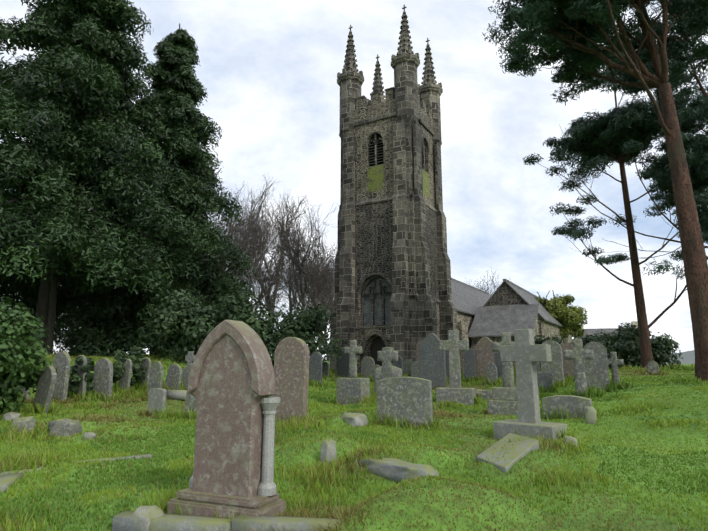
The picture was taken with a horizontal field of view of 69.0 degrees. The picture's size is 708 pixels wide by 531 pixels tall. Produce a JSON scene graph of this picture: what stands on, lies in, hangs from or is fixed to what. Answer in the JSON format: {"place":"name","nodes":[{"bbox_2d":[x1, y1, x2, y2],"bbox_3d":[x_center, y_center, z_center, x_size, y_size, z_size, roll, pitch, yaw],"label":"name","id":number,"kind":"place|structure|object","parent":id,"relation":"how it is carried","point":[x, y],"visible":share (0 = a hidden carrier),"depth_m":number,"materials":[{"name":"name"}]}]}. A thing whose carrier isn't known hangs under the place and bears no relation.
{"place":"outdoors","nodes":[
{"label":"outdoors","id":0,"kind":"place"},
{"bbox_2d":[0,350,707,530],"bbox_3d":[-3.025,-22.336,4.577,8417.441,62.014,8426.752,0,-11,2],"label":"ground","id":1,"kind":"structure","parent":0,"point":[688,357],"depth_m":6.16,"materials":[{"name":"green plant"}]},
{"bbox_2d":[0,473,23,491],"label":"stone slab","id":2,"kind":"structure","parent":1,"relation":"on","point":[6,480],"depth_m":5.93,"materials":[{"name":"stone"}]},
{"bbox_2d":[3,411,20,420],"bbox_3d":[-7.392,3.287,11.142,0.356,0.243,0.256,-4,-11,20],"label":"rock","id":3,"kind":"object","parent":1,"relation":"on","point":[10,415],"visible":0.65,"depth_m":11.05,"materials":[{"name":"grey stone"}]},
{"bbox_2d":[11,416,35,433],"bbox_3d":[-6.022,2.946,9.393,0.409,0.378,0.271,0,-11,1],"label":"rock","id":4,"kind":"object","parent":1,"relation":"on","point":[28,421],"visible":0.48,"depth_m":9.33,"materials":[{"name":"grey stone"}]},
{"bbox_2d":[0,466,46,476],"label":"kerb","id":5,"kind":"structure","parent":1,"relation":"on","point":[30,470],"depth_m":6.42,"materials":[{"name":"stone"}]},
{"bbox_2d":[21,387,29,400],"bbox_3d":[-8.954,3.484,14.001,0.396,0.801,0.090,-23,-21,30],"label":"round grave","id":6,"kind":"object","parent":1,"relation":"on","point":[26,394],"visible":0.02,"depth_m":13.90,"materials":[{"name":"grey stone"}]},
{"bbox_2d":[0,297,57,415],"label":"shrub leaves","id":7,"kind":"object","parent":1,"relation":"on","point":[22,350],"visible":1,"depth_m":11.56,"materials":[{"name":"green plant"}]},
{"bbox_2d":[33,366,56,412],"bbox_3d":[-7.251,3.000,12.052,0.618,1.336,0.115,16,1,38],"label":"gravestone","id":8,"kind":"object","parent":1,"relation":"on","point":[45,386],"visible":0.81,"depth_m":11.93,"materials":[{"name":"grey stone"}]},
{"bbox_2d":[22,275,90,350],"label":"branches","id":9,"kind":"object","parent":1,"relation":"on","point":[57,306],"depth_m":35.77,"materials":[{"name":"brown plant"}]},
{"bbox_2d":[0,93,149,352],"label":"branches","id":10,"kind":"object","parent":9,"relation":"attached to","point":[62,300],"visible":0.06,"depth_m":34.40,"materials":[{"name":"brown wood"}]},
{"bbox_2d":[52,351,70,401],"bbox_3d":[-8.366,3.239,14.657,0.684,1.567,0.127,-5,-12,31],"label":"gravestone","id":11,"kind":"object","parent":1,"relation":"on","point":[61,362],"visible":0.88,"depth_m":14.55,"materials":[{"name":"grey stone"}]},
{"bbox_2d":[48,418,81,437],"bbox_3d":[-5.292,3.031,9.438,0.582,0.447,0.384,0,-11,2],"label":"rock","id":12,"kind":"object","parent":1,"relation":"on","point":[67,427],"visible":0.56,"depth_m":9.29,"materials":[{"name":"grey stone"}]},
{"bbox_2d":[74,355,86,398],"bbox_3d":[-8.036,3.371,15.112,0.576,1.467,0.107,-15,-17,34],"label":"round grave","id":13,"kind":"object","parent":1,"relation":"on","point":[82,384],"visible":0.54,"depth_m":14.97,"materials":[{"name":"stone"}]},
{"bbox_2d":[68,356,94,393],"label":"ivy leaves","id":14,"kind":"object","parent":1,"relation":"on","point":[75,378],"visible":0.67,"depth_m":14.99,"materials":[{"name":"green plant"}]},
{"bbox_2d":[0,2,178,355],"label":"conifer trunk","id":15,"kind":"object","parent":1,"relation":"on","point":[46,304],"visible":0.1,"depth_m":25.01,"materials":[{"name":"brown plant"}]},
{"bbox_2d":[0,0,198,308],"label":"tree foliage","id":16,"kind":"object","parent":15,"relation":"attached to","point":[72,243],"visible":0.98,"depth_m":24.35,"materials":[{"name":"green plant"}]},
{"bbox_2d":[83,432,95,439],"bbox_3d":[-4.496,2.909,8.757,0.207,0.154,0.141,-5,-12,23],"label":"rock","id":17,"kind":"object","parent":1,"relation":"on","point":[91,435],"visible":0.62,"depth_m":8.71,"materials":[{"name":"grey stone"}]},
{"bbox_2d":[93,358,112,398],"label":"gravestone","id":18,"kind":"object","parent":1,"relation":"on","point":[103,375],"visible":0.88,"depth_m":15.21,"materials":[{"name":"grey stone"}]},
{"bbox_2d":[71,454,151,462],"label":"kerb","id":19,"kind":"structure","parent":1,"relation":"on","point":[130,457],"depth_m":7.12,"materials":[{"name":"stone"}]},
{"bbox_2d":[118,359,132,391],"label":"gravestone","id":20,"kind":"object","parent":1,"relation":"on","point":[125,380],"visible":0.62,"depth_m":15.98,"materials":[{"name":"grey stone"}]},
{"bbox_2d":[113,346,146,385],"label":"ivy leaves","id":21,"kind":"object","parent":1,"relation":"on","point":[137,358],"visible":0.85,"depth_m":16.20,"materials":[{"name":"green plant"}]},
{"bbox_2d":[138,357,150,387],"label":"gravestone","id":22,"kind":"object","parent":1,"relation":"on","point":[147,363],"visible":0.5,"depth_m":16.47,"materials":[{"name":"grey stone"}]},
{"bbox_2d":[133,505,163,530],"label":"stone","id":23,"kind":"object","parent":1,"relation":"on","point":[144,514],"depth_m":4.45,"materials":[{"name":"grey stone"}]},
{"bbox_2d":[60,23,242,355],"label":"branches","id":24,"kind":"object","parent":1,"relation":"on","point":[117,293],"visible":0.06,"depth_m":29.72,"materials":[{"name":"brown plant"}]},
{"bbox_2d":[53,28,257,358],"bbox_3d":[-11.468,-4.363,32.259,12.600,21.973,13.029,0,-11,2],"label":"tree foliage","id":25,"kind":"object","parent":24,"relation":"attached to","point":[177,86],"visible":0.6,"depth_m":30.02,"materials":[{"name":"green plant"}]},
{"bbox_2d":[147,361,163,396],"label":"gravestone","id":26,"kind":"object","parent":1,"relation":"on","point":[156,376],"visible":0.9,"depth_m":15.36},
{"bbox_2d":[147,388,166,415],"bbox_3d":[-4.606,3.284,12.015,0.531,0.825,0.099,-6,-12,31],"label":"flat grave","id":27,"kind":"object","parent":1,"relation":"on","point":[157,396],"visible":0.75,"depth_m":11.97,"materials":[{"name":"stone"}]},
{"bbox_2d":[112,511,231,530],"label":"kerb","id":28,"kind":"structure","parent":1,"relation":"on","point":[125,521],"depth_m":4.38,"materials":[{"name":"stone"}]},
{"bbox_2d":[165,364,181,389],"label":"gravestone","id":29,"kind":"object","parent":1,"relation":"on","point":[174,375],"visible":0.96,"depth_m":16.22,"materials":[{"name":"grey stone"}]},
{"bbox_2d":[166,390,186,400],"bbox_3d":[-5.314,3.919,15.561,0.900,0.320,0.320,-3,-11,15],"label":"fallen drum","id":30,"kind":"object","parent":1,"relation":"on","point":[176,395],"visible":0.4,"depth_m":15.44,"materials":[{"name":"stone"}]},
{"bbox_2d":[182,351,195,389],"bbox_3d":[-5.347,3.515,16.755,0.549,1.423,0.102,-6,-12,27],"label":"stone cross","id":31,"kind":"object","parent":1,"relation":"on","point":[189,357],"visible":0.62,"depth_m":16.77,"materials":[{"name":"grey stone"}]},
{"bbox_2d":[184,370,196,417],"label":"gravestone","id":32,"kind":"object","parent":1,"relation":"on","point":[189,403],"visible":0.1,"depth_m":11.73,"materials":[{"name":"grey stone"}]},
{"bbox_2d":[148,289,273,363],"bbox_3d":[-6.187,2.664,22.071,5.020,3.323,4.428,4,-11,-19],"label":"bush","id":33,"kind":"object","parent":1,"relation":"on","point":[171,325],"visible":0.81,"depth_m":21.01,"materials":[{"name":"green plant"}]},
{"bbox_2d":[167,487,285,517],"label":"stone plinth","id":34,"kind":"structure","parent":1,"relation":"on","point":[249,506],"depth_m":4.54,"materials":[{"name":"pink stone"}]},
{"bbox_2d":[192,335,270,497],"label":"stone slab","id":35,"kind":"structure","parent":34,"relation":"on","point":[228,440],"depth_m":4.73,"materials":[{"name":"pink stone"}]},
{"bbox_2d":[188,320,274,395],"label":"gravestone arch","id":36,"kind":"structure","parent":35,"relation":"attached to","point":[245,337],"depth_m":4.84,"materials":[{"name":"pink stone"}]},
{"bbox_2d":[189,396,280,495],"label":"gravestone columns","id":37,"kind":"structure","parent":34,"relation":"on","point":[267,484],"depth_m":4.68,"materials":[{"name":"stone"}]},
{"bbox_2d":[231,515,341,530],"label":"kerb","id":38,"kind":"structure","parent":1,"relation":"on","point":[288,523],"depth_m":4.20,"materials":[{"name":"stone"}]},
{"bbox_2d":[272,337,309,421],"bbox_3d":[-1.384,2.594,11.259,0.801,2.037,0.200,-3,-11,26],"label":"gravestone","id":39,"kind":"object","parent":1,"relation":"on","point":[291,364],"visible":0.79,"depth_m":11.17,"materials":[{"name":"pink stone"}]},
{"bbox_2d":[254,301,344,369],"bbox_3d":[-3.364,3.907,27.079,5.922,3.937,5.696,0,-11,2],"label":"bush","id":40,"kind":"object","parent":1,"relation":"on","point":[301,326],"visible":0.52,"depth_m":25.85,"materials":[{"name":"green plant"}]},
{"bbox_2d":[310,352,322,384],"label":"gravestone","id":41,"kind":"object","parent":1,"relation":"on","point":[316,359],"visible":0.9,"depth_m":21.02,"materials":[{"name":"stone"}]},
{"bbox_2d":[322,362,328,377],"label":"gravestone","id":42,"kind":"object","parent":1,"relation":"on","point":[325,367],"visible":0.71,"depth_m":26.20,"materials":[{"name":"stone"}]},
{"bbox_2d":[320,437,336,463],"bbox_3d":[-0.341,2.570,6.894,0.206,0.504,0.218,8,-13,-35],"label":"stone","id":43,"kind":"object","parent":1,"relation":"on","point":[328,448],"visible":0.62,"depth_m":6.84,"materials":[{"name":"grey stone"}]},
{"bbox_2d":[330,353,336,371],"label":"gravestone","id":44,"kind":"object","parent":1,"relation":"on","point":[333,364],"visible":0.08,"depth_m":32.77,"materials":[{"name":"grey stone"}]},
{"bbox_2d":[336,347,348,377],"bbox_3d":[-0.498,5.175,26.711,0.920,1.846,0.171,-8,-13,36],"label":"flat grave","id":45,"kind":"object","parent":1,"relation":"on","point":[343,365],"visible":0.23,"depth_m":26.67,"materials":[{"name":"stone"}]},
{"bbox_2d":[194,177,510,360],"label":"bare trees","id":46,"kind":"object","parent":1,"relation":"on","point":[302,287],"depth_m":50.49,"materials":[{"name":"plant"}]},
{"bbox_2d":[337,378,369,404],"bbox_3d":[-0.025,3.742,15.105,0.870,0.869,0.478,-7,-13,34],"label":"grave base","id":47,"kind":"object","parent":1,"relation":"on","point":[347,388],"visible":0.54,"depth_m":14.91,"materials":[{"name":"grey stone"}]},
{"bbox_2d":[344,340,362,377],"bbox_3d":[-0.024,2.848,15.272,0.607,1.276,0.126,-7,-13,34],"label":"grave cross","id":48,"kind":"object","parent":47,"relation":"on","point":[352,350],"visible":0.85,"depth_m":15.23,"materials":[{"name":"grey stone"}]},
{"bbox_2d":[341,412,368,426],"bbox_3d":[0.004,3.225,10.696,0.464,0.320,0.633,7,-13,-32],"label":"rock","id":49,"kind":"object","parent":1,"relation":"on","point":[355,419],"visible":0.71,"depth_m":10.52,"materials":[{"name":"grey stone"}]},
{"bbox_2d":[361,356,374,377],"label":"gravestone","id":50,"kind":"object","parent":1,"relation":"on","point":[367,363],"visible":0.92,"depth_m":26.69,"materials":[{"name":"grey stone"}]},
{"bbox_2d":[372,364,379,377],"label":"gravestone","id":51,"kind":"object","parent":1,"relation":"on","point":[375,366],"visible":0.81,"depth_m":25.17,"materials":[{"name":"stone"}]},
{"bbox_2d":[374,347,401,392],"bbox_3d":[1.132,3.636,17.170,1.000,1.811,0.198,-8,-13,35],"label":"stone cross","id":52,"kind":"object","parent":1,"relation":"on","point":[387,356],"visible":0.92,"depth_m":17.17,"materials":[{"name":"grey stone"}]},
{"bbox_2d":[330,87,456,373],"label":"tower dressings","id":53,"kind":"structure","parent":1,"relation":"on","point":[413,315],"depth_m":33.62,"materials":[{"name":"grey stone"}]},
{"bbox_2d":[357,458,438,482],"bbox_3d":[0.502,2.358,5.873,1.126,0.263,0.331,-9,-14,41],"label":"kerb rock","id":54,"kind":"object","parent":1,"relation":"on","point":[395,469],"visible":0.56,"depth_m":5.74,"materials":[{"name":"stone"}]},
{"bbox_2d":[394,356,402,376],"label":"gravestone","id":55,"kind":"object","parent":1,"relation":"on","point":[399,363],"visible":0.35,"depth_m":27.28,"materials":[{"name":"stone"}]},
{"bbox_2d":[377,377,432,426],"bbox_3d":[1.039,2.886,10.613,1.161,1.158,0.160,-6,-12,25],"label":"upright gravestone","id":56,"kind":"object","parent":1,"relation":"on","point":[411,397],"visible":0.79,"depth_m":10.54,"materials":[{"name":"grey stone"}]},
{"bbox_2d":[403,359,412,374],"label":"gravestone","id":57,"kind":"object","parent":1,"relation":"on","point":[406,365],"visible":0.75,"depth_m":29.89,"materials":[{"name":"grey stone"}]},
{"bbox_2d":[411,362,418,377],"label":"gravestone","id":58,"kind":"object","parent":1,"relation":"on","point":[414,369],"visible":0.65,"depth_m":25.57,"materials":[{"name":"grey stone"}]},
{"bbox_2d":[416,340,422,361],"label":"gravestone","id":59,"kind":"object","parent":1,"relation":"on","point":[417,349],"visible":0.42,"depth_m":29.29,"materials":[{"name":"grey stone"}]},
{"bbox_2d":[419,333,446,388],"bbox_3d":[3.177,3.961,20.902,1.081,2.419,0.200,-6,-12,27],"label":"gravestone","id":60,"kind":"object","parent":1,"relation":"on","point":[432,361],"visible":0.71,"depth_m":20.82,"materials":[{"name":"stone"}]},
{"bbox_2d":[445,350,448,379],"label":"gravestone","id":61,"kind":"object","parent":1,"relation":"on","point":[447,362],"visible":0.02,"depth_m":24.78,"materials":[{"name":"stone"}]},
{"bbox_2d":[439,330,468,387],"bbox_3d":[2.968,2.830,15.196,0.848,1.843,0.158,-5,-12,23],"label":"grave cross","id":62,"kind":"object","parent":1,"relation":"on","point":[454,345],"visible":0.96,"depth_m":15.14,"materials":[{"name":"grey stone"}]},
{"bbox_2d":[435,387,475,405],"bbox_3d":[2.968,3.866,15.000,1.066,0.585,0.586,-5,-12,23],"label":"grave base","id":63,"kind":"object","parent":1,"relation":"on","point":[465,396],"visible":0.52,"depth_m":14.74,"materials":[{"name":"grey stone"}]},
{"bbox_2d":[460,359,463,372],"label":"gravestone","id":64,"kind":"object","parent":1,"relation":"on","point":[462,365],"visible":0.23,"depth_m":27.35,"materials":[{"name":"grey stone"}]},
{"bbox_2d":[463,349,475,382],"bbox_3d":[5.416,4.780,24.112,0.557,1.755,0.104,-6,-12,30],"label":"flat grave","id":65,"kind":"object","parent":1,"relation":"on","point":[469,361],"visible":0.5,"depth_m":24.09,"materials":[{"name":"stone"}]},
{"bbox_2d":[476,389,491,399],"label":"stone block","id":66,"kind":"structure","parent":1,"relation":"on","point":[485,394],"depth_m":16.13,"materials":[{"name":"grey stone"}]},
{"bbox_2d":[475,337,495,378],"bbox_3d":[6.173,4.423,24.056,1.042,2.177,0.194,-7,-13,34],"label":"gravestone","id":67,"kind":"object","parent":1,"relation":"on","point":[484,355],"visible":0.6,"depth_m":24.06,"materials":[{"name":"pink stone"}]},
{"bbox_2d":[485,362,497,384],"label":"gravestone","id":68,"kind":"object","parent":1,"relation":"on","point":[491,370],"visible":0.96,"depth_m":21.13,"materials":[{"name":"grey stone"}]},
{"bbox_2d":[494,352,501,378],"bbox_3d":[6.226,4.338,21.492,0.654,1.462,0.122,-6,-12,27],"label":"flat grave","id":69,"kind":"object","parent":1,"relation":"on","point":[497,358],"visible":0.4,"depth_m":21.56,"materials":[{"name":"stone"}]},
{"bbox_2d":[487,387,517,414],"bbox_3d":[3.764,3.345,12.460,0.959,0.773,0.527,-5,-12,26],"label":"grave base","id":70,"kind":"object","parent":1,"relation":"on","point":[503,400],"visible":0.42,"depth_m":12.32,"materials":[{"name":"grey stone"}]},
{"bbox_2d":[476,433,538,472],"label":"ledger slab","id":71,"kind":"structure","parent":1,"relation":"on","point":[518,450],"depth_m":7.10,"materials":[{"name":"stone"}]},
{"bbox_2d":[457,282,571,366],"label":"church walls","id":72,"kind":"structure","parent":1,"relation":"on","point":[505,294],"depth_m":39.24,"materials":[{"name":"beige stone"}]},
{"bbox_2d":[451,278,564,337],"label":"church roofs","id":73,"kind":"structure","parent":72,"relation":"on","point":[492,321],"depth_m":39.02,"materials":[{"name":"grey stone"}]},
{"bbox_2d":[500,329,551,423],"bbox_3d":[3.098,2.046,9.235,0.884,1.799,0.200,-10,-15,43],"label":"grave cross","id":74,"kind":"object","parent":1,"relation":"on","point":[525,353],"visible":0.92,"depth_m":9.15,"materials":[{"name":"grey stone"}]},
{"bbox_2d":[493,419,567,442],"bbox_3d":[3.098,2.985,9.057,1.096,0.431,0.602,-10,-15,43],"label":"grave base","id":75,"kind":"object","parent":1,"relation":"on","point":[502,428],"visible":0.48,"depth_m":8.85,"materials":[{"name":"grey stone"}]},
{"bbox_2d":[536,362,539,372],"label":"gravestone","id":76,"kind":"object","parent":1,"relation":"on","point":[538,367],"depth_m":20.47,"materials":[{"name":"stone"}]},
{"bbox_2d":[537,372,551,391],"bbox_3d":[6.228,3.905,16.838,0.490,0.824,0.091,-5,-12,24],"label":"flat grave","id":77,"kind":"object","parent":1,"relation":"on","point":[544,379],"visible":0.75,"depth_m":16.82,"materials":[{"name":"stone"}]},
{"bbox_2d":[541,340,563,386],"bbox_3d":[7.018,3.572,18.264,0.741,1.817,0.138,-8,-13,36],"label":"gravestone","id":78,"kind":"object","parent":1,"relation":"on","point":[554,366],"visible":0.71,"depth_m":18.16,"materials":[{"name":"grey stone"}]},
{"bbox_2d":[534,334,572,367],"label":"shrub leaves","id":79,"kind":"object","parent":1,"relation":"on","point":[540,340],"visible":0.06,"depth_m":28.32,"materials":[{"name":"green plant"}]},
{"bbox_2d":[535,290,588,337],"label":"young tree","id":80,"kind":"object","parent":1,"relation":"on","point":[572,317],"depth_m":46.13,"materials":[{"name":"green plant"}]},
{"bbox_2d":[542,395,591,418],"bbox_3d":[4.739,3.227,11.447,1.002,0.663,0.300,-7,-13,31],"label":"flat grave","id":81,"kind":"object","parent":1,"relation":"on","point":[572,402],"visible":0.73,"depth_m":11.35,"materials":[{"name":"grey stone"}]},
{"bbox_2d":[560,343,573,380],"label":"gravestone","id":82,"kind":"object","parent":1,"relation":"on","point":[568,366],"visible":0.46,"depth_m":19.27,"materials":[{"name":"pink stone"}]},
{"bbox_2d":[563,436,577,446],"bbox_3d":[3.416,2.819,8.129,0.216,0.253,0.151,-4,-11,18],"label":"rock","id":83,"kind":"object","parent":1,"relation":"on","point":[570,438],"visible":0.52,"depth_m":8.10,"materials":[{"name":"grey stone"}]},
{"bbox_2d":[563,339,593,396],"bbox_3d":[6.495,3.046,14.821,0.809,1.861,0.174,-6,-12,27],"label":"grave cross","id":84,"kind":"object","parent":1,"relation":"on","point":[578,355],"visible":0.88,"depth_m":14.78,"materials":[{"name":"grey stone"}]},
{"bbox_2d":[584,406,596,423],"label":"gravestone","id":85,"kind":"object","parent":1,"relation":"on","point":[590,416],"visible":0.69,"depth_m":10.37,"materials":[{"name":"grey stone"}]},
{"bbox_2d":[583,342,609,391],"bbox_3d":[7.351,3.171,15.637,0.681,1.684,0.126,-5,-12,25],"label":"gravestone","id":86,"kind":"object","parent":1,"relation":"on","point":[596,371],"visible":0.81,"depth_m":15.59,"materials":[{"name":"stone"}]},
{"bbox_2d":[572,329,638,366],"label":"shrub leaves","id":87,"kind":"object","parent":1,"relation":"on","point":[611,344],"visible":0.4,"depth_m":25.09,"materials":[{"name":"green plant"}]},
{"bbox_2d":[508,0,707,380],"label":"pine trunk","id":88,"kind":"object","parent":1,"relation":"on","point":[694,258],"visible":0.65,"depth_m":16.55,"materials":[{"name":"brown plant"}]},
{"bbox_2d":[482,0,707,105],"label":"pine needles","id":89,"kind":"object","parent":88,"relation":"attached to","point":[535,16],"visible":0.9,"depth_m":18.64,"materials":[{"name":"green plant"}]},
{"bbox_2d":[608,352,623,384],"bbox_3d":[7.921,3.259,15.621,0.508,1.264,0.107,-8,-13,36],"label":"grave cross","id":90,"kind":"object","parent":1,"relation":"on","point":[614,362],"visible":0.67,"depth_m":15.60,"materials":[{"name":"grey stone"}]},
{"bbox_2d":[534,44,703,368],"bbox_3d":[13.572,-3.533,24.154,9.756,17.196,5.068,0,-11,2],"label":"pine trunk","id":91,"kind":"object","parent":1,"relation":"on","point":[645,344],"visible":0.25,"depth_m":24.09,"materials":[{"name":"brown plant"}]},
{"bbox_2d":[522,29,707,278],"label":"pine needles","id":92,"kind":"object","parent":91,"relation":"attached to","point":[637,120],"visible":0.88,"depth_m":24.28,"materials":[{"name":"green plant"}]},
{"bbox_2d":[560,7,707,262],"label":"branches","id":93,"kind":"object","parent":1,"relation":"on","point":[702,89],"visible":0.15,"depth_m":21.66,"materials":[{"name":"brown plant"}]},
{"bbox_2d":[549,0,707,275],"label":"pine needles","id":94,"kind":"object","parent":93,"relation":"attached to","point":[692,115],"visible":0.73,"depth_m":20.41,"materials":[{"name":"green plant"}]},
{"bbox_2d":[603,321,682,367],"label":"shrub leaves","id":95,"kind":"object","parent":1,"relation":"on","point":[662,348],"visible":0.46,"depth_m":25.68,"materials":[{"name":"green plant"}]},
{"bbox_2d":[647,361,658,373],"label":"gravestone","id":96,"kind":"object","parent":1,"relation":"on","point":[653,366],"visible":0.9,"depth_m":19.31,"materials":[{"name":"grey stone"}]},
{"bbox_2d":[0,0,707,357],"label":"sky","id":97,"kind":"structure","parent":0,"point":[268,69],"materials":[{"name":"white"}]},
{"bbox_2d":[354,89,439,365],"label":"tower walls","id":98,"kind":"structure","parent":0,"point":[373,235],"depth_m":34.89,"materials":[{"name":"grey stone"}]},
{"bbox_2d":[364,278,391,325],"bbox_3d":[1.614,2.353,33.599,2.500,3.450,0.001,-6,-12,29],"label":"arched window","id":99,"kind":"structure","parent":98,"relation":"in","point":[377,309],"depth_m":33.62,"materials":[{"name":"grey glass"}]},
{"bbox_2d":[371,337,384,365],"bbox_3d":[1.664,6.201,32.960,1.500,3.550,0.001,-6,-12,29],"label":"tower door","id":100,"kind":"structure","parent":98,"relation":"in","point":[378,343],"depth_m":33.21,"materials":[{"name":"brown wood"}]},
{"bbox_2d":[337,5,442,145],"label":"tower pinnacles","id":101,"kind":"object","parent":98,"relation":"attached to","point":[405,62],"visible":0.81,"depth_m":36.75,"materials":[{"name":"grey stone"}]},
{"bbox_2d":[419,119,422,196],"bbox_3d":[4.556,-1.114,33.698,0.180,18.200,0.180,-6,-12,29],"label":"drainpipe","id":102,"kind":"object","parent":98,"relation":"attached to","point":[420,121],"visible":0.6,"depth_m":34.87,"materials":[{"name":"black metal"}]},
{"bbox_2d":[369,134,426,169],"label":"window louvers","id":103,"kind":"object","parent":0,"point":[378,137],"depth_m":35.58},
{"bbox_2d":[492,332,514,387],"bbox_3d":[3.763,2.391,12.640,0.699,1.499,0.146,-5,-12,26],"label":"grave cross","id":104,"kind":"object","parent":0,"point":[507,375],"visible":0.6,"depth_m":12.59,"materials":[{"name":"grey stone"}]},
{"bbox_2d":[574,328,620,338],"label":"building roof","id":105,"kind":"structure","parent":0,"point":[593,331],"depth_m":74.36,"materials":[{"name":"grey stone"}]},
{"bbox_3d":[-23.619,-7.764,29.120,11.517,26.214,10.036,0,-11,2],"label":"conifer trunk","id":106,"kind":"object","parent":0,"visible":0},
{"bbox_2d":[0,19,34,315],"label":"tree","id":107,"kind":"object","parent":106,"relation":"attached to","point":[7,292],"visible":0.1,"depth_m":30.21,"materials":[{"name":"green plant"}]}
]}

